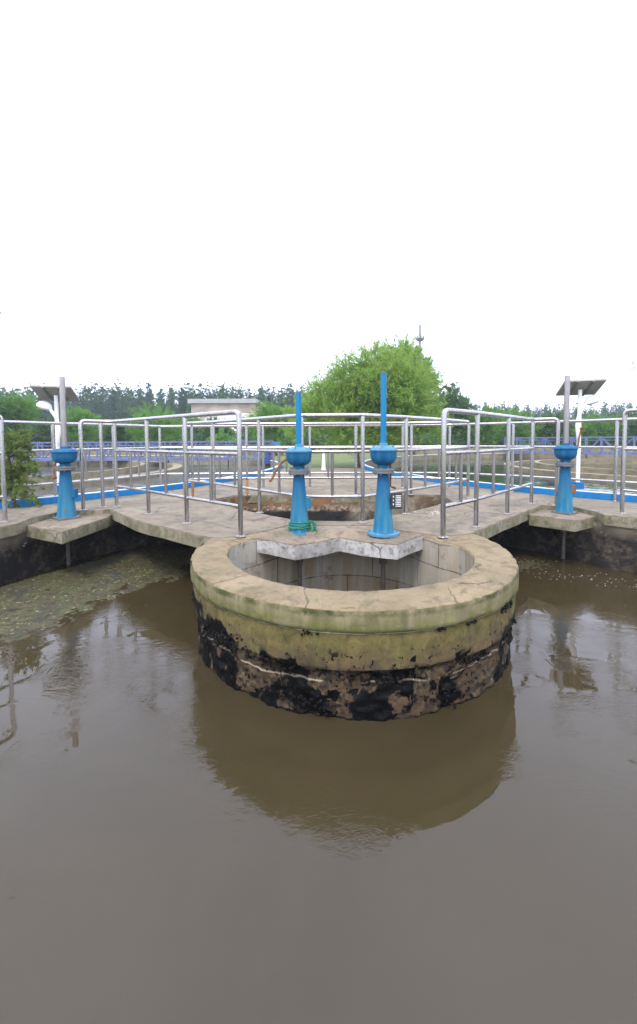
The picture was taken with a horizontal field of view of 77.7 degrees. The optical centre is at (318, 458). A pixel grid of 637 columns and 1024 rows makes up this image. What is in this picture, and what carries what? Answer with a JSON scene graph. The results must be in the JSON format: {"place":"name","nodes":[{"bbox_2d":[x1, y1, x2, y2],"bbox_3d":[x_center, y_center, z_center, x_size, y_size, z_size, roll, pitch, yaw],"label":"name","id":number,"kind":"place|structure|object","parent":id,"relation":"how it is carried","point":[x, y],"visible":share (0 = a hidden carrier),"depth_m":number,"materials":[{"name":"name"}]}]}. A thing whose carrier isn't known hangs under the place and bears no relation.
{"place":"outdoors","nodes":[
{"label":"outdoors","id":0,"kind":"place"},
{"bbox_2d":[188,399,264,445],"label":"building","id":1,"kind":"structure","parent":0,"point":[242,406],"depth_m":44.82,"materials":[{"name":"white paint"}]},
{"bbox_2d":[0,543,636,1023],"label":"water","id":2,"kind":"structure","parent":0,"point":[188,835],"depth_m":1.44,"materials":[{"name":"brown liquid"}]},
{"bbox_2d":[0,543,196,648],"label":"floating scum","id":3,"kind":"object","parent":2,"relation":"on","point":[42,610],"visible":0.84,"depth_m":3.92,"materials":[{"name":"green plant"}]},
{"bbox_2d":[218,497,448,520],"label":"pit wall","id":4,"kind":"structure","parent":2,"relation":"in","point":[324,509],"depth_m":5.98,"materials":[{"name":"concrete"}]},
{"bbox_2d":[190,526,518,721],"bbox_3d":[0.249,1.553,3.066,2.425,1.718,2.151,0,3,0],"label":"concrete well","id":5,"kind":"object","parent":2,"relation":"in","point":[343,635],"visible":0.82,"depth_m":2.13,"materials":[{"name":"concrete"}]},
{"bbox_2d":[250,526,423,559],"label":"valve platform","id":6,"kind":"structure","parent":5,"relation":"on","point":[323,540],"depth_m":3.43,"materials":[{"name":"concrete"}]},
{"bbox_2d":[269,391,312,586],"bbox_3d":[-0.240,0.621,3.640,0.404,2.461,0.254,-2,3,-35],"label":"valve stand","id":7,"kind":"object","parent":6,"relation":"on","point":[298,456],"visible":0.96,"depth_m":3.61,"materials":[{"name":"blue paint"}]},
{"bbox_2d":[287,520,317,531],"bbox_3d":[-0.097,0.632,3.686,0.384,0.120,0.219,0,3,0],"label":"rope","id":8,"kind":"object","parent":7,"relation":"attached to","point":[309,522],"visible":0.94,"depth_m":3.62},
{"bbox_2d":[367,371,401,589],"bbox_3d":[0.595,0.534,3.592,0.306,2.611,0.292,0,3,0],"label":"valve stand","id":9,"kind":"object","parent":6,"relation":"on","point":[383,455],"visible":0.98,"depth_m":3.52,"materials":[{"name":"blue paint"}]},
{"bbox_2d":[516,557,557,570],"bbox_3d":[2.366,1.209,4.541,0.768,0.012,0.477,-3,4,-40],"label":"green scum","id":10,"kind":"object","parent":2,"relation":"on","point":[527,565],"visible":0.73,"depth_m":4.51,"materials":[{"name":"plant"}]},
{"bbox_2d":[0,468,636,547],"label":"walkway","id":11,"kind":"structure","parent":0,"point":[166,520],"depth_m":4.62,"materials":[{"name":"grey concrete"}]},
{"bbox_2d":[0,415,9,522],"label":"railing","id":12,"kind":"object","parent":11,"relation":"on","point":[3,496],"visible":1,"depth_m":4.08,"materials":[{"name":"silver metal"}]},
{"bbox_2d":[78,410,245,537],"bbox_3d":[-1.670,0.096,4.239,2.652,1.100,0.447,1,3,32],"label":"railing","id":13,"kind":"object","parent":11,"relation":"on","point":[185,452],"visible":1,"depth_m":4.21,"materials":[{"name":"silver metal"}]},
{"bbox_2d":[4,417,636,501],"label":"railing","id":14,"kind":"object","parent":11,"relation":"on","point":[614,481],"visible":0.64,"depth_m":6.24,"materials":[{"name":"silver metal"}]},
{"bbox_2d":[182,413,470,522],"bbox_3d":[0.100,0.053,4.965,4.152,1.100,2.077,0,3,0],"label":"railing","id":15,"kind":"object","parent":11,"relation":"on","point":[259,449],"visible":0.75,"depth_m":5.00,"materials":[{"name":"silver metal"}]},
{"bbox_2d":[437,408,559,538],"bbox_3d":[1.924,0.077,4.229,2.557,1.100,0.357,-3,3,-39],"label":"railing","id":16,"kind":"object","parent":11,"relation":"on","point":[475,452],"visible":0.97,"depth_m":3.74,"materials":[{"name":"silver metal"}]},
{"bbox_2d":[617,408,636,513],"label":"railing","id":17,"kind":"object","parent":11,"relation":"on","point":[624,449],"visible":1,"depth_m":4.35,"materials":[{"name":"silver metal"}]},
{"bbox_2d":[0,521,636,586],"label":"basin wall","id":18,"kind":"structure","parent":0,"point":[598,544],"depth_m":4.53,"materials":[{"name":"black concrete"}]},
{"bbox_2d":[26,513,115,543],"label":"valve platform","id":19,"kind":"structure","parent":18,"relation":"on","point":[58,531],"depth_m":4.18,"materials":[{"name":"concrete"}]},
{"bbox_2d":[50,376,81,564],"bbox_3d":[-2.915,0.455,4.572,0.274,2.770,0.274,2,4,41],"label":"valve stand","id":20,"kind":"object","parent":19,"relation":"on","point":[64,456],"visible":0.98,"depth_m":4.51,"materials":[{"name":"blue metal"}]},
{"bbox_2d":[526,509,594,531],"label":"valve platform","id":21,"kind":"structure","parent":18,"relation":"on","point":[579,521],"depth_m":4.44,"materials":[{"name":"concrete"}]},
{"bbox_2d":[550,375,584,558],"bbox_3d":[2.931,0.414,4.688,0.254,2.770,0.285,-2,3,-25],"label":"valve stand","id":22,"kind":"object","parent":21,"relation":"on","point":[565,452],"visible":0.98,"depth_m":4.64,"materials":[{"name":"blue metal"}]},
{"bbox_2d":[0,0,636,416],"label":"sky","id":23,"kind":"structure","parent":0,"point":[245,192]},
{"bbox_2d":[321,449,325,469],"bbox_3d":[0.142,0.040,11.014,0.140,0.620,0.140,0,3,0],"label":"garden light","id":24,"kind":"object","parent":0,"point":[323,462],"visible":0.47,"depth_m":10.98,"materials":[{"name":"white paint"}]},
{"bbox_2d":[91,444,610,468],"bbox_3d":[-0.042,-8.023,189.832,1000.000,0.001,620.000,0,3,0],"label":"ground","id":25,"kind":"structure","parent":0,"point":[343,460],"depth_m":17.30,"materials":[{"name":"green plant"}]},
{"bbox_2d":[0,387,29,433],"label":"tree","id":26,"kind":"object","parent":25,"relation":"on","point":[7,411],"visible":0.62,"depth_m":20.97,"materials":[{"name":"green plant"}]},
{"bbox_2d":[0,389,43,454],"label":"tree","id":27,"kind":"object","parent":25,"relation":"on","point":[23,407],"visible":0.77,"depth_m":21.64,"materials":[{"name":"green plant"}]},
{"bbox_2d":[0,428,47,508],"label":"tree","id":28,"kind":"object","parent":25,"relation":"on","point":[19,466],"visible":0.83,"depth_m":4.98,"materials":[{"name":"green plant"}]},
{"bbox_2d":[19,383,40,428],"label":"forest tree","id":29,"kind":"object","parent":25,"relation":"on","point":[32,391],"visible":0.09,"depth_m":57.00,"materials":[{"name":"green plant"}]},
{"bbox_2d":[19,417,60,448],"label":"tree","id":30,"kind":"object","parent":25,"relation":"on","point":[42,437],"visible":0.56,"depth_m":26.42,"materials":[{"name":"green plant"}]},
{"bbox_2d":[35,384,46,419],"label":"forest tree","id":31,"kind":"object","parent":25,"relation":"on","point":[43,412],"visible":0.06,"depth_m":59.24,"materials":[{"name":"green plant"}]},
{"bbox_2d":[43,400,53,419],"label":"forest tree","id":32,"kind":"object","parent":25,"relation":"on","point":[51,403],"visible":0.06,"depth_m":58.62,"materials":[{"name":"green plant"}]},
{"bbox_2d":[46,401,59,421],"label":"forest tree","id":33,"kind":"object","parent":25,"relation":"on","point":[50,417],"visible":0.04,"depth_m":56.49,"materials":[{"name":"green plant"}]},
{"bbox_2d":[32,428,87,448],"bbox_3d":[-19.043,-1.075,28.599,4.230,2.455,3.087,-1,3,-8],"label":"shrub","id":34,"kind":"object","parent":25,"relation":"on","point":[71,440],"visible":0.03,"depth_m":28.37,"materials":[{"name":"green plant"}]},
{"bbox_2d":[66,401,74,440],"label":"forest tree","id":35,"kind":"object","parent":25,"relation":"on","point":[70,404],"visible":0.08,"depth_m":55.77,"materials":[{"name":"green plant"}]},
{"bbox_2d":[70,395,83,415],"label":"forest tree","id":36,"kind":"object","parent":25,"relation":"on","point":[80,402],"visible":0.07,"depth_m":55.74,"materials":[{"name":"green plant"}]},
{"bbox_2d":[77,383,86,407],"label":"forest tree","id":37,"kind":"object","parent":25,"relation":"on","point":[83,391],"visible":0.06,"depth_m":64.24,"materials":[{"name":"green plant"}]},
{"bbox_2d":[59,406,106,446],"bbox_3d":[-14.338,-1.669,24.002,2.824,3.080,2.822,0,3,0],"label":"tree","id":38,"kind":"object","parent":25,"relation":"on","point":[79,414],"visible":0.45,"depth_m":23.51,"materials":[{"name":"green plant"}]},
{"bbox_2d":[81,385,98,430],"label":"forest tree","id":39,"kind":"object","parent":25,"relation":"on","point":[92,404],"visible":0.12,"depth_m":55.58,"materials":[{"name":"green plant"}]},
{"bbox_2d":[75,431,107,450],"bbox_3d":[-17.249,-1.250,31.554,4.141,2.222,2.202,-1,3,-19],"label":"shrub","id":40,"kind":"object","parent":25,"relation":"on","point":[95,440],"visible":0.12,"depth_m":31.12,"materials":[{"name":"green plant"}]},
{"bbox_2d":[87,381,98,410],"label":"forest tree","id":41,"kind":"object","parent":25,"relation":"on","point":[91,382],"visible":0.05,"depth_m":61.48,"materials":[{"name":"green plant"}]},
{"bbox_2d":[92,384,112,427],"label":"forest tree","id":42,"kind":"object","parent":25,"relation":"on","point":[102,405],"visible":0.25,"depth_m":56.41,"materials":[{"name":"green plant"}]},
{"bbox_2d":[105,383,118,419],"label":"forest tree","id":43,"kind":"object","parent":25,"relation":"on","point":[111,413],"visible":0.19,"depth_m":55.87,"materials":[{"name":"green plant"}]},
{"bbox_2d":[98,414,142,450],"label":"tree","id":44,"kind":"object","parent":25,"relation":"on","point":[123,434],"visible":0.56,"depth_m":25.56,"materials":[{"name":"green plant"}]},
{"bbox_2d":[114,386,131,418],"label":"forest tree","id":45,"kind":"object","parent":25,"relation":"on","point":[123,414],"visible":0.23,"depth_m":55.61,"materials":[{"name":"green plant"}]},
{"bbox_2d":[126,388,138,417],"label":"forest tree","id":46,"kind":"object","parent":25,"relation":"on","point":[131,396],"visible":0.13,"depth_m":58.39,"materials":[{"name":"green plant"}]},
{"bbox_2d":[135,385,145,416],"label":"forest tree","id":47,"kind":"object","parent":25,"relation":"on","point":[140,403],"visible":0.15,"depth_m":57.98,"materials":[{"name":"green plant"}]},
{"bbox_2d":[0,455,282,508],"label":"clarifier tank","id":48,"kind":"object","parent":25,"relation":"on","point":[173,468],"visible":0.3,"depth_m":9.11,"materials":[{"name":"white paint"}]},
{"bbox_2d":[30,385,79,491],"bbox_3d":[-3.866,-0.277,5.854,0.522,1.547,0.391,-1,3,-14],"label":"solar lamp","id":49,"kind":"object","parent":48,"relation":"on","point":[48,392],"visible":0.84,"depth_m":5.80,"materials":[{"name":"white metal"}]},
{"bbox_2d":[7,460,272,499],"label":"clarifier water","id":50,"kind":"structure","parent":48,"relation":"in","point":[155,481],"depth_m":12.17,"materials":[{"name":"liquid"}]},
{"bbox_2d":[11,441,280,466],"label":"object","id":51,"kind":"structure","parent":48,"relation":"on","point":[268,457],"depth_m":14.99,"materials":[{"name":"purple paint"}]},
{"bbox_2d":[139,382,155,437],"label":"forest tree","id":52,"kind":"object","parent":25,"relation":"on","point":[149,398],"visible":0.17,"depth_m":57.31,"materials":[{"name":"green plant"}]},
{"bbox_2d":[124,398,182,449],"bbox_3d":[-9.451,-1.781,22.902,3.565,3.499,3.232,-1,3,-23],"label":"tree","id":53,"kind":"object","parent":25,"relation":"on","point":[154,434],"visible":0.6,"depth_m":22.56,"materials":[{"name":"green plant"}]},
{"bbox_2d":[25,450,283,455],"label":"wall","id":54,"kind":"structure","parent":25,"relation":"on","point":[108,452],"depth_m":22.37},
{"bbox_2d":[153,389,166,412],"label":"forest tree","id":55,"kind":"object","parent":25,"relation":"on","point":[159,400],"visible":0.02,"depth_m":62.87,"materials":[{"name":"green plant"}]},
{"bbox_2d":[156,388,165,414],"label":"forest tree","id":56,"kind":"object","parent":25,"relation":"on","point":[160,398],"visible":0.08,"depth_m":57.50,"materials":[{"name":"green plant"}]},
{"bbox_2d":[164,387,182,437],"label":"forest tree","id":57,"kind":"object","parent":25,"relation":"on","point":[172,407],"visible":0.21,"depth_m":57.32,"materials":[{"name":"green plant"}]},
{"bbox_2d":[158,424,189,449],"bbox_3d":[-11.794,-1.490,32.057,2.768,2.793,5.206,-2,3,-28],"label":"shrub","id":58,"kind":"object","parent":25,"relation":"on","point":[176,440],"visible":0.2,"depth_m":31.68,"materials":[{"name":"green plant"}]},
{"bbox_2d":[177,383,188,419],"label":"forest tree","id":59,"kind":"object","parent":25,"relation":"on","point":[183,403],"visible":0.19,"depth_m":57.97,"materials":[{"name":"green plant"}]},
{"bbox_2d":[186,384,194,409],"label":"forest tree","id":60,"kind":"object","parent":25,"relation":"on","point":[189,395],"visible":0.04,"depth_m":63.09,"materials":[{"name":"green plant"}]},
{"bbox_2d":[185,388,197,439],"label":"forest tree","id":61,"kind":"object","parent":25,"relation":"on","point":[194,394],"visible":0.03,"depth_m":56.69,"materials":[{"name":"green plant"}]},
{"bbox_2d":[179,431,206,449],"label":"shrub","id":62,"kind":"object","parent":25,"relation":"on","point":[196,437],"visible":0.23,"depth_m":29.38,"materials":[{"name":"green plant"}]},
{"bbox_2d":[178,417,209,443],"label":"tree","id":63,"kind":"object","parent":25,"relation":"on","point":[196,430],"visible":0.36,"depth_m":33.52,"materials":[{"name":"green plant"}]},
{"bbox_2d":[198,383,205,398],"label":"forest tree","id":64,"kind":"object","parent":25,"relation":"on","point":[200,394],"visible":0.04,"depth_m":64.91,"materials":[{"name":"green plant"}]},
{"bbox_2d":[201,381,210,398],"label":"forest tree","id":65,"kind":"object","parent":25,"relation":"on","point":[206,394],"visible":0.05,"depth_m":57.44,"materials":[{"name":"green plant"}]},
{"bbox_2d":[199,416,236,444],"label":"tree","id":66,"kind":"object","parent":25,"relation":"on","point":[206,432],"visible":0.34,"depth_m":29.52,"materials":[{"name":"green plant"}]},
{"bbox_2d":[205,427,236,444],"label":"shrub","id":67,"kind":"object","parent":25,"relation":"on","point":[221,436],"visible":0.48,"depth_m":27.59,"materials":[{"name":"green plant"}]},
{"bbox_2d":[219,384,230,398],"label":"forest tree","id":68,"kind":"object","parent":25,"relation":"on","point":[226,393],"visible":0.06,"depth_m":55.81,"materials":[{"name":"green plant"}]},
{"bbox_2d":[227,384,235,398],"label":"forest tree","id":69,"kind":"object","parent":25,"relation":"on","point":[231,395],"visible":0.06,"depth_m":61.77,"materials":[{"name":"green plant"}]},
{"bbox_2d":[233,382,242,398],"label":"forest tree","id":70,"kind":"object","parent":25,"relation":"on","point":[237,393],"visible":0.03,"depth_m":57.84,"materials":[{"name":"green plant"}]},
{"bbox_2d":[238,385,247,398],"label":"forest tree","id":71,"kind":"object","parent":25,"relation":"on","point":[242,394],"visible":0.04,"depth_m":64.02,"materials":[{"name":"green plant"}]},
{"bbox_2d":[235,432,254,445],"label":"shrub","id":72,"kind":"object","parent":25,"relation":"on","point":[249,435],"visible":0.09,"depth_m":31.82,"materials":[{"name":"green plant"}]},
{"bbox_2d":[242,417,261,438],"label":"tree","id":73,"kind":"object","parent":25,"relation":"on","point":[243,430],"visible":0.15,"depth_m":33.60,"materials":[{"name":"green plant"}]},
{"bbox_2d":[255,389,263,402],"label":"forest tree","id":74,"kind":"object","parent":25,"relation":"on","point":[260,393],"visible":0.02,"depth_m":59.46,"materials":[{"name":"green plant"}]},
{"bbox_2d":[263,383,272,410],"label":"forest tree","id":75,"kind":"object","parent":25,"relation":"on","point":[267,392],"visible":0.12,"depth_m":58.98,"materials":[{"name":"green plant"}]},
{"bbox_2d":[243,398,295,455],"bbox_3d":[-2.558,-1.695,21.626,3.636,3.226,2.685,1,3,31],"label":"tree","id":76,"kind":"object","parent":25,"relation":"on","point":[273,431],"visible":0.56,"depth_m":21.44,"materials":[{"name":"green plant"}]},
{"bbox_2d":[249,433,290,449],"bbox_3d":[-3.615,-1.012,28.861,3.288,1.908,2.400,-2,3,-30],"label":"shrub","id":77,"kind":"object","parent":25,"relation":"on","point":[282,444],"visible":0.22,"depth_m":28.71,"materials":[{"name":"green plant"}]},
{"bbox_2d":[269,387,276,403],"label":"forest tree","id":78,"kind":"object","parent":25,"relation":"on","point":[272,395],"visible":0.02,"depth_m":62.29,"materials":[{"name":"green plant"}]},
{"bbox_2d":[270,387,291,445],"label":"forest tree","id":79,"kind":"object","parent":25,"relation":"on","point":[278,402],"visible":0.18,"depth_m":55.73,"materials":[{"name":"green plant"}]},
{"bbox_2d":[280,384,288,404],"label":"forest tree","id":80,"kind":"object","parent":25,"relation":"on","point":[284,389],"visible":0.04,"depth_m":63.46,"materials":[{"name":"green plant"}]},
{"bbox_2d":[285,384,295,445],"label":"forest tree","id":81,"kind":"object","parent":25,"relation":"on","point":[290,399],"visible":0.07,"depth_m":57.10,"materials":[{"name":"green plant"}]},
{"bbox_2d":[282,434,315,449],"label":"shrub","id":82,"kind":"object","parent":25,"relation":"on","point":[293,442],"visible":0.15,"depth_m":31.85,"materials":[{"name":"green plant"}]},
{"bbox_2d":[304,430,325,449],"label":"shrub","id":83,"kind":"object","parent":25,"relation":"on","point":[313,440],"visible":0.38,"depth_m":30.38,"materials":[{"name":"green plant"}]},
{"bbox_2d":[279,333,454,467],"bbox_3d":[1.426,-1.706,12.190,4.975,4.090,3.661,1,3,29],"label":"willow tree","id":84,"kind":"object","parent":25,"relation":"on","point":[352,387],"visible":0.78,"depth_m":11.55,"materials":[{"name":"green plant"}]},
{"bbox_2d":[365,428,427,449],"bbox_3d":[5.414,-1.431,28.546,5.288,2.838,2.812,0,3,-3],"label":"shrub","id":85,"kind":"object","parent":25,"relation":"on","point":[424,440],"visible":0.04,"depth_m":28.31,"materials":[{"name":"green plant"}]},
{"bbox_2d":[378,333,451,454],"bbox_3d":[4.319,-2.920,18.941,3.254,5.869,3.109,-1,3,-13],"label":"tree","id":86,"kind":"object","parent":25,"relation":"on","point":[431,362],"visible":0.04,"depth_m":18.23,"materials":[{"name":"green plant"}]},
{"bbox_2d":[400,433,436,444],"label":"shrub","id":87,"kind":"object","parent":25,"relation":"on","point":[428,443],"visible":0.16,"depth_m":29.95,"materials":[{"name":"green plant"}]},
{"bbox_2d":[415,324,424,443],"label":"light mast","id":88,"kind":"object","parent":25,"relation":"on","point":[420,338],"visible":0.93,"depth_m":68.89,"materials":[{"name":"grey metal"}]},
{"bbox_2d":[422,431,464,444],"bbox_3d":[9.898,-1.341,31.865,3.945,2.132,2.316,2,3,35],"label":"shrub","id":89,"kind":"object","parent":25,"relation":"on","point":[436,442],"visible":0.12,"depth_m":31.68,"materials":[{"name":"green plant"}]},
{"bbox_2d":[429,381,475,444],"bbox_3d":[8.600,-2.711,25.733,3.544,4.770,3.552,0,3,0],"label":"tree","id":90,"kind":"object","parent":25,"relation":"on","point":[454,399],"visible":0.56,"depth_m":25.42,"materials":[{"name":"green plant"}]},
{"bbox_2d":[437,426,494,447],"bbox_3d":[10.997,-1.448,28.788,5.158,2.768,2.742,-1,3,-11],"label":"shrub","id":91,"kind":"object","parent":25,"relation":"on","point":[465,440],"visible":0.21,"depth_m":28.63,"materials":[{"name":"green plant"}]},
{"bbox_2d":[460,404,506,447],"bbox_3d":[10.390,-1.890,24.720,2.855,3.195,2.553,-2,3,-32],"label":"tree","id":92,"kind":"object","parent":25,"relation":"on","point":[490,431],"visible":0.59,"depth_m":24.36,"materials":[{"name":"green plant"}]},
{"bbox_2d":[488,433,503,447],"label":"shrub","id":93,"kind":"object","parent":25,"relation":"on","point":[499,443],"visible":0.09,"depth_m":29.70,"materials":[{"name":"green plant"}]},
{"bbox_2d":[365,453,636,502],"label":"clarifier tank","id":94,"kind":"object","parent":25,"relation":"on","point":[545,467],"visible":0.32,"depth_m":10.47,"materials":[{"name":"white paint"}]},
{"bbox_2d":[371,458,636,494],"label":"clarifier water","id":95,"kind":"structure","parent":94,"relation":"in","point":[486,467],"depth_m":12.32,"materials":[{"name":"liquid"}]},
{"bbox_2d":[504,436,636,458],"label":"scraper bridge","id":96,"kind":"structure","parent":94,"relation":"on","point":[586,450],"depth_m":18.34,"materials":[{"name":"blue paint"}]},
{"bbox_2d":[556,379,606,488],"bbox_3d":[3.869,-0.342,5.871,0.538,1.595,0.403,0,3,14],"label":"solar lamp","id":97,"kind":"object","parent":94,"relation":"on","point":[580,388],"visible":0.89,"depth_m":5.83,"materials":[{"name":"white metal"}]},
{"bbox_2d":[492,406,545,445],"bbox_3d":[12.974,-1.962,26.054,3.365,3.188,2.713,-1,3,-20],"label":"tree","id":98,"kind":"object","parent":25,"relation":"on","point":[520,430],"visible":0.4,"depth_m":25.57,"materials":[{"name":"green plant"}]},
{"bbox_2d":[523,402,531,429],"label":"forest tree","id":99,"kind":"object","parent":25,"relation":"on","point":[529,409],"visible":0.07,"depth_m":71.63,"materials":[{"name":"green plant"}]},
{"bbox_2d":[534,403,540,417],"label":"forest tree","id":100,"kind":"object","parent":25,"relation":"on","point":[537,415],"visible":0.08,"depth_m":70.75,"materials":[{"name":"green plant"}]},
{"bbox_2d":[541,402,550,415],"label":"forest tree","id":101,"kind":"object","parent":25,"relation":"on","point":[545,410],"visible":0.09,"depth_m":72.21,"materials":[{"name":"green plant"}]},
{"bbox_2d":[528,408,574,445],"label":"tree","id":102,"kind":"object","parent":25,"relation":"on","point":[548,430],"visible":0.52,"depth_m":25.70,"materials":[{"name":"green plant"}]},
{"bbox_2d":[555,427,590,445],"bbox_3d":[19.112,-1.275,29.284,2.946,2.342,4.036,-1,3,-11],"label":"shrub","id":103,"kind":"object","parent":25,"relation":"on","point":[573,435],"visible":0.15,"depth_m":28.92,"materials":[{"name":"green plant"}]},
{"bbox_2d":[572,408,621,445],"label":"tree","id":104,"kind":"object","parent":25,"relation":"on","point":[596,429],"visible":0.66,"depth_m":25.48,"materials":[{"name":"green plant"}]},
{"bbox_2d":[597,405,606,417],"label":"forest tree","id":105,"kind":"object","parent":25,"relation":"on","point":[602,411],"visible":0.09,"depth_m":73.41,"materials":[{"name":"green plant"}]},
{"bbox_2d":[607,411,636,445],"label":"tree","id":106,"kind":"object","parent":25,"relation":"on","point":[631,427],"visible":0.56,"depth_m":23.97,"materials":[{"name":"green plant"}]},
{"bbox_2d":[616,403,627,428],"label":"forest tree","id":107,"kind":"object","parent":25,"relation":"on","point":[620,408],"visible":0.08,"depth_m":71.06,"materials":[{"name":"green plant"}]},
{"bbox_2d":[408,448,636,453],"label":"wall","id":108,"kind":"structure","parent":0,"point":[536,449],"depth_m":22.61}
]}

